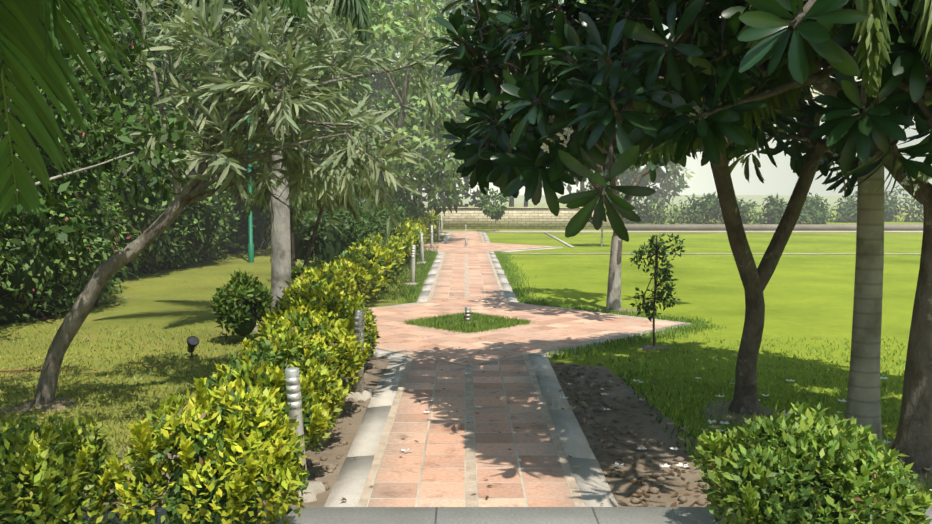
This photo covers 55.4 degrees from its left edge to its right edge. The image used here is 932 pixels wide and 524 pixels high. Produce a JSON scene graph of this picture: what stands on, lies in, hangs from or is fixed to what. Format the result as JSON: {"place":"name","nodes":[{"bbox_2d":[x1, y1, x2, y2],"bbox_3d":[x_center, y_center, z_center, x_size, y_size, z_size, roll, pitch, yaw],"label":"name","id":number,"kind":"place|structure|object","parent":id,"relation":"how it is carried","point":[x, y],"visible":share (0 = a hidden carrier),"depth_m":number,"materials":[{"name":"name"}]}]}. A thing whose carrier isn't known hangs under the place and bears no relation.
{"place":"outdoors","nodes":[
{"label":"outdoors","id":0,"kind":"place"},
{"bbox_2d":[0,195,931,506],"bbox_3d":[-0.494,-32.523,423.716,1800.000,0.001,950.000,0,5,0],"label":"lawn","id":1,"kind":"structure","parent":0,"point":[810,297],"depth_m":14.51,"materials":[{"name":"green plant"}]},
{"bbox_2d":[0,0,307,217],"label":"palm","id":2,"kind":"object","parent":1,"relation":"on","point":[34,34],"depth_m":3.86,"materials":[{"name":"green plant"}]},
{"bbox_2d":[0,0,317,326],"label":"tall hedge","id":3,"kind":"object","parent":1,"relation":"on","point":[107,221],"depth_m":17.90,"materials":[{"name":"green plant"}]},
{"bbox_2d":[187,336,198,357],"bbox_3d":[-3.148,1.005,10.254,0.193,0.302,0.138,15,16,73],"label":"garden spotlight","id":4,"kind":"object","parent":1,"relation":"on","point":[192,342],"visible":1,"depth_m":10.22,"materials":[{"name":"black metal"}]},
{"bbox_2d":[80,0,375,312],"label":"palm","id":5,"kind":"object","parent":1,"relation":"on","point":[280,255],"depth_m":11.69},
{"bbox_2d":[245,103,253,262],"bbox_3d":[-5.739,-2.193,23.551,0.304,4.420,0.320,0,5,0],"label":"green pole","id":6,"kind":"object","parent":1,"relation":"on","point":[250,246],"visible":0.31,"depth_m":23.62,"materials":[{"name":"green metal"}]},
{"bbox_2d":[225,172,388,269],"bbox_3d":[-2.609,-0.408,15.095,2.672,2.260,2.514,0,5,0],"label":"tree","id":7,"kind":"object","parent":1,"relation":"on","point":[312,204],"depth_m":14.71,"materials":[{"name":"green plant"}]},
{"bbox_2d":[270,198,428,268],"bbox_3d":[-2.827,-1.199,27.692,2.756,1.501,20.025,0,5,0],"label":"trimmed hedge","id":8,"kind":"object","parent":1,"relation":"on","point":[377,220],"depth_m":18.54,"materials":[{"name":"green plant"}]},
{"bbox_2d":[0,267,707,506],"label":"dead leaf litter","id":9,"kind":"object","parent":1,"relation":"on","point":[674,504],"visible":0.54,"depth_m":7.13,"materials":[{"name":"brown plant"}]},
{"bbox_2d":[404,245,416,286],"bbox_3d":[-1.091,0.080,17.915,0.354,0.842,0.307,1,5,0],"label":"bollard light","id":10,"kind":"object","parent":1,"relation":"on","point":[412,276],"visible":0.9,"depth_m":17.88,"materials":[{"name":"metal"}]},
{"bbox_2d":[82,357,744,506],"bbox_3d":[-0.319,1.309,7.689,4.500,0.001,5.200,0,5,0],"label":"soil bed","id":11,"kind":"object","parent":1,"relation":"on","point":[330,449],"depth_m":6.77,"materials":[{"name":"brown soil"}]},
{"bbox_2d":[285,367,325,501],"bbox_3d":[-1.084,1.085,5.591,0.353,0.842,0.313,-3,7,0],"label":"bollard light","id":12,"kind":"object","parent":11,"relation":"on","point":[293,392],"visible":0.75,"depth_m":5.54,"materials":[{"name":"metal"}]},
{"bbox_2d":[346,310,371,400],"bbox_3d":[-1.006,0.867,8.247,0.304,0.842,0.360,1,5,0],"label":"bollard light","id":13,"kind":"object","parent":11,"relation":"on","point":[361,393],"visible":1,"depth_m":8.20,"materials":[{"name":"metal"}]},
{"bbox_2d":[290,356,709,506],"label":"pebbles","id":14,"kind":"object","parent":11,"relation":"on","point":[330,468],"visible":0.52,"depth_m":6.78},
{"bbox_2d":[416,233,426,263],"bbox_3d":[-1.181,-0.347,23.193,0.343,0.842,0.319,-2,5,0],"label":"bollard light","id":15,"kind":"object","parent":1,"relation":"on","point":[421,248],"visible":0.94,"depth_m":23.17,"materials":[{"name":"metal"}]},
{"bbox_2d":[429,225,434,249],"bbox_3d":[-1.077,-0.773,28.408,0.304,0.842,0.342,4,6,39],"label":"bollard light","id":16,"kind":"object","parent":1,"relation":"on","point":[431,237],"visible":0.96,"depth_m":28.35,"materials":[{"name":"metal"}]},
{"bbox_2d":[434,219,441,240],"bbox_3d":[-1.063,-1.217,33.865,0.300,0.842,0.358,1,5,0],"label":"bollard light","id":17,"kind":"object","parent":1,"relation":"on","point":[438,233],"visible":1,"depth_m":33.84,"materials":[{"name":"metal"}]},
{"bbox_2d":[440,216,444,234],"bbox_3d":[-1.042,-1.587,38.425,0.316,0.842,0.340,-2,5,-22],"label":"bollard light","id":18,"kind":"object","parent":1,"relation":"on","point":[441,233],"visible":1,"depth_m":38.41,"materials":[{"name":"metal"}]},
{"bbox_2d":[0,209,931,523],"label":"bush row","id":19,"kind":"object","parent":1,"relation":"on","point":[244,397],"depth_m":4.43,"materials":[{"name":"green plant"}]},
{"bbox_2d":[0,307,931,485],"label":"soil patches","id":20,"kind":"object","parent":1,"relation":"on","point":[59,404],"visible":0.29,"depth_m":7.79,"materials":[{"name":"brown soil"}]},
{"bbox_2d":[0,0,204,268],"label":"tree foliage","id":21,"kind":"object","parent":20,"relation":"on","point":[152,183],"depth_m":6.54,"materials":[{"name":"green plant"}]},
{"bbox_2d":[34,0,469,404],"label":"silver tree","id":22,"kind":"object","parent":20,"relation":"on","point":[230,73],"depth_m":7.66,"materials":[{"name":"plant"}]},
{"bbox_2d":[524,74,744,264],"bbox_3d":[2.223,-1.222,13.833,3.925,4.063,3.793,4,6,38],"label":"frangipani tree","id":23,"kind":"object","parent":20,"relation":"on","point":[636,182],"depth_m":13.92,"materials":[{"name":"green plant"}]},
{"bbox_2d":[606,236,621,309],"bbox_3d":[2.374,0.180,14.223,0.240,1.206,0.250,0,5,0],"label":"tree trunk","id":24,"kind":"object","parent":23,"relation":"attached to","point":[614,290],"visible":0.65,"depth_m":14.15,"materials":[{"name":"grey plant"}]},
{"bbox_2d":[630,232,684,345],"bbox_3d":[2.312,0.342,10.890,0.660,1.422,0.731,0,5,0],"label":"young tree","id":25,"kind":"object","parent":20,"relation":"on","point":[667,287],"depth_m":10.81,"materials":[{"name":"green plant"}]},
{"bbox_2d":[425,0,931,414],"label":"frangipani tree","id":26,"kind":"object","parent":20,"relation":"on","point":[514,172],"depth_m":5.73,"materials":[{"name":"green plant"}]},
{"bbox_2d":[629,0,931,169],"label":"foxtail palm","id":27,"kind":"object","parent":20,"relation":"on","point":[922,8],"depth_m":5.47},
{"bbox_2d":[256,298,679,364],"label":"plaza tiles","id":28,"kind":"object","parent":1,"relation":"on","point":[551,328],"visible":0.8,"depth_m":11.94,"materials":[{"name":"tile"}]},
{"bbox_2d":[256,297,683,365],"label":"plaza strips","id":29,"kind":"object","parent":1,"relation":"on","point":[508,327],"visible":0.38,"depth_m":11.85,"materials":[{"name":"grey concrete"}]},
{"bbox_2d":[324,232,618,506],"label":"path kerb","id":30,"kind":"structure","parent":1,"relation":"on","point":[588,474],"depth_m":6.96,"materials":[{"name":"concrete"}]},
{"bbox_2d":[366,232,576,506],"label":"path tiles","id":31,"kind":"object","parent":1,"relation":"on","point":[429,470],"visible":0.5,"depth_m":6.90,"materials":[{"name":"tile"}]},
{"bbox_2d":[357,232,585,506],"bbox_3d":[0.013,0.076,22.539,1.380,0.001,35.000,0,5,0],"label":"path strip","id":32,"kind":"object","parent":1,"relation":"on","point":[471,488],"visible":0.6,"depth_m":6.93,"materials":[{"name":"stone"}]},
{"bbox_2d":[253,302,694,358],"bbox_3d":[0.020,0.911,12.668,4.826,0.078,4.839,-5,7,-45],"label":"path edging","id":33,"kind":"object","parent":1,"relation":"on","point":[384,353],"depth_m":11.02,"materials":[{"name":"concrete"}]},
{"bbox_2d":[418,241,555,252],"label":"plaza tiles","id":34,"kind":"object","parent":1,"relation":"on","point":[461,248],"visible":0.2,"depth_m":29.84,"materials":[{"name":"tile"}]},
{"bbox_2d":[419,242,563,251],"bbox_3d":[0.002,-0.484,29.817,4.838,0.078,4.837,5,7,45],"label":"path edging","id":35,"kind":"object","parent":1,"relation":"on","point":[519,249],"depth_m":28.46,"materials":[{"name":"concrete"}]},
{"bbox_2d":[82,507,931,523],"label":"curb","id":36,"kind":"structure","parent":1,"relation":"on","point":[506,515],"depth_m":5.02,"materials":[{"name":"grey concrete"}]},
{"bbox_2d":[425,207,611,228],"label":"end wall","id":37,"kind":"structure","parent":1,"relation":"on","point":[518,218],"depth_m":43.53,"materials":[{"name":"brick"}]},
{"bbox_2d":[148,0,923,240],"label":"tree","id":38,"kind":"object","parent":1,"relation":"on","point":[391,24],"depth_m":43.03,"materials":[{"name":"green plant"}]},
{"bbox_2d":[583,170,624,246],"bbox_3d":[4.705,-1.891,30.171,1.575,2.750,1.702,0,5,0],"label":"sapling tree","id":39,"kind":"object","parent":1,"relation":"on","point":[591,188],"depth_m":30.15,"materials":[{"name":"green plant"}]},
{"bbox_2d":[401,355,931,490],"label":"fallen flowers","id":40,"kind":"object","parent":1,"relation":"on","point":[676,448],"visible":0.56,"depth_m":7.17,"materials":[{"name":"white plant"}]},
{"bbox_2d":[407,100,931,195],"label":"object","id":41,"kind":"object","parent":1,"relation":"on","point":[781,178],"depth_m":310.91,"materials":[{"name":"white"}]},
{"bbox_2d":[500,232,920,254],"bbox_3d":[35.449,-0.788,33.324,69.100,0.035,13.450,0,5,0],"label":"lawn kerb line","id":42,"kind":"object","parent":1,"relation":"on","point":[561,241],"visible":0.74,"depth_m":26.59,"materials":[{"name":"concrete"}]},
{"bbox_2d":[490,0,931,473],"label":"frangipani tree","id":43,"kind":"object","parent":1,"relation":"on","point":[633,143],"depth_m":5.29,"materials":[{"name":"green plant"}]},
{"bbox_2d":[613,0,902,444],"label":"foxtail palm","id":44,"kind":"object","parent":1,"relation":"on","point":[863,405],"depth_m":6.60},
{"bbox_2d":[624,224,922,230],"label":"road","id":45,"kind":"structure","parent":1,"relation":"on","point":[762,227],"depth_m":41.79,"materials":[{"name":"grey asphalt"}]},
{"label":"diamond lawn","id":46,"kind":"object","parent":1,"relation":"on","visible":0},
{"bbox_2d":[465,307,470,321],"bbox_3d":[0.025,0.785,12.655,0.223,0.292,0.180,0,5,0],"label":"short bollard","id":47,"kind":"object","parent":46,"relation":"on","point":[467,313],"visible":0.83,"depth_m":12.62,"materials":[{"name":"metal"}]},
{"bbox_2d":[159,0,861,97],"label":"sky","id":48,"kind":"structure","parent":0,"point":[665,27],"materials":[{"name":"white"}]},
{"bbox_2d":[440,231,922,231],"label":"cross path","id":49,"kind":"structure","parent":0,"point":[669,231],"depth_m":40.87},
{"bbox_2d":[476,188,510,231],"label":"sapling tree","id":50,"kind":"object","parent":49,"relation":"on","point":[493,211],"depth_m":40.62,"materials":[{"name":"green plant"}]}
]}

